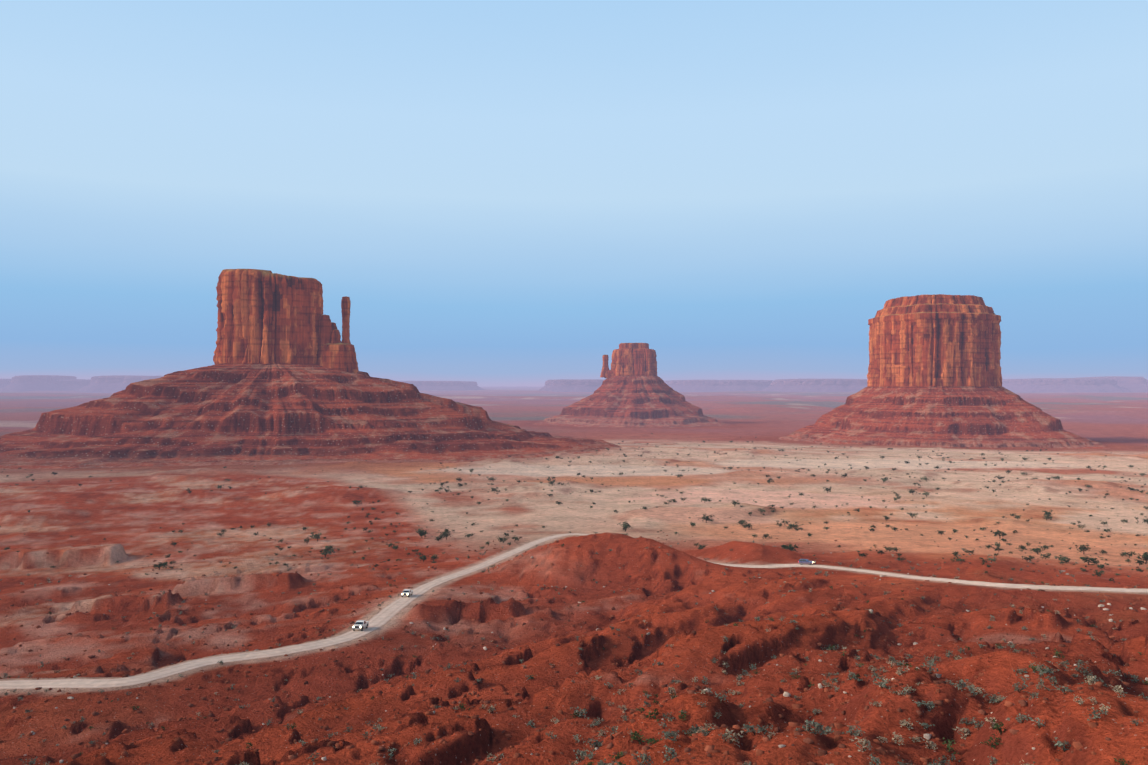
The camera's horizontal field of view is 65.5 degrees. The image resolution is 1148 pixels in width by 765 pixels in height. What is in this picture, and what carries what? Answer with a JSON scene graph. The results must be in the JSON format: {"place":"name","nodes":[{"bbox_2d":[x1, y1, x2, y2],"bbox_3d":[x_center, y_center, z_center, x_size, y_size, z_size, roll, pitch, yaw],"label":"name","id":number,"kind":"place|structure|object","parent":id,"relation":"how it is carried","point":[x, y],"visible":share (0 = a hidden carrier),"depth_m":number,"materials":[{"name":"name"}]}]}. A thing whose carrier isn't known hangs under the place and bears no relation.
{"place":"outdoors","nodes":[
{"label":"outdoors","id":0,"kind":"place"},
{"bbox_2d":[0,386,1147,764],"bbox_3d":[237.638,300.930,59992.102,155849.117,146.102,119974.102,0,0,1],"label":"ground","id":1,"kind":"structure","parent":0,"point":[134,516],"depth_m":324.20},
{"bbox_2d":[0,269,621,468],"bbox_3d":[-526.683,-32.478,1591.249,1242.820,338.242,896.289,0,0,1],"label":"butte","id":2,"kind":"object","parent":1,"relation":"on","point":[283,380],"visible":0.98,"depth_m":1422.59,"materials":[{"name":"red stone"}]},
{"bbox_2d":[0,532,1147,764],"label":"sagebrush","id":3,"kind":"object","parent":1,"relation":"on","point":[896,738],"visible":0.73,"depth_m":96.22,"materials":[{"name":"green plant"}]},
{"bbox_2d":[0,535,1147,764],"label":"boulders","id":4,"kind":"object","parent":1,"relation":"on","point":[708,749],"visible":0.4,"depth_m":129.69,"materials":[{"name":"stone"}]},
{"bbox_2d":[0,433,1147,580],"bbox_3d":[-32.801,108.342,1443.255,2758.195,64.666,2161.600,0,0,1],"label":"desert shrubs","id":5,"kind":"object","parent":1,"relation":"on","point":[446,533],"visible":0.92,"depth_m":595.40,"materials":[{"name":"green plant"}]},
{"bbox_2d":[0,375,1147,392],"bbox_3d":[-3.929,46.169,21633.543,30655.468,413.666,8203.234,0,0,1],"label":"distant mesas","id":6,"kind":"structure","parent":1,"relation":"on","point":[118,383],"depth_m":19067.66,"materials":[{"name":"stone"}]},
{"bbox_2d":[534,343,734,427],"bbox_3d":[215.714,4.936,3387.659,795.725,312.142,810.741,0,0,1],"label":"butte","id":7,"kind":"object","parent":1,"relation":"on","point":[633,390],"visible":1,"depth_m":3273.03,"materials":[{"name":"red stone"}]},
{"bbox_2d":[779,294,1109,448],"bbox_3d":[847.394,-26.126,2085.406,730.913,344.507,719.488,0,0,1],"label":"butte","id":8,"kind":"object","parent":1,"relation":"on","point":[934,376],"visible":0.94,"depth_m":1950.39,"materials":[{"name":"red stone"}]},
{"bbox_2d":[0,533,1147,688],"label":"dirt road","id":9,"kind":"structure","parent":0,"point":[383,616],"depth_m":240.62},
{"bbox_2d":[352,620,368,630],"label":"car","id":10,"kind":"object","parent":9,"relation":"on","point":[360,624],"visible":1,"depth_m":247.75,"materials":[{"name":"white paint"}]},
{"bbox_2d":[401,589,412,596],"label":"car","id":11,"kind":"object","parent":9,"relation":"on","point":[408,592],"visible":1,"depth_m":318.88,"materials":[{"name":"white paint"}]},
{"bbox_2d":[798,559,813,564],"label":"blue suv","id":12,"kind":"object","parent":9,"relation":"on","point":[804,561],"visible":1,"depth_m":378.31,"materials":[{"name":"paint"}]},
{"bbox_2d":[0,0,1147,386],"label":"sky","id":13,"kind":"structure","parent":0,"point":[507,193],"materials":[{"name":"blue"}]}
]}

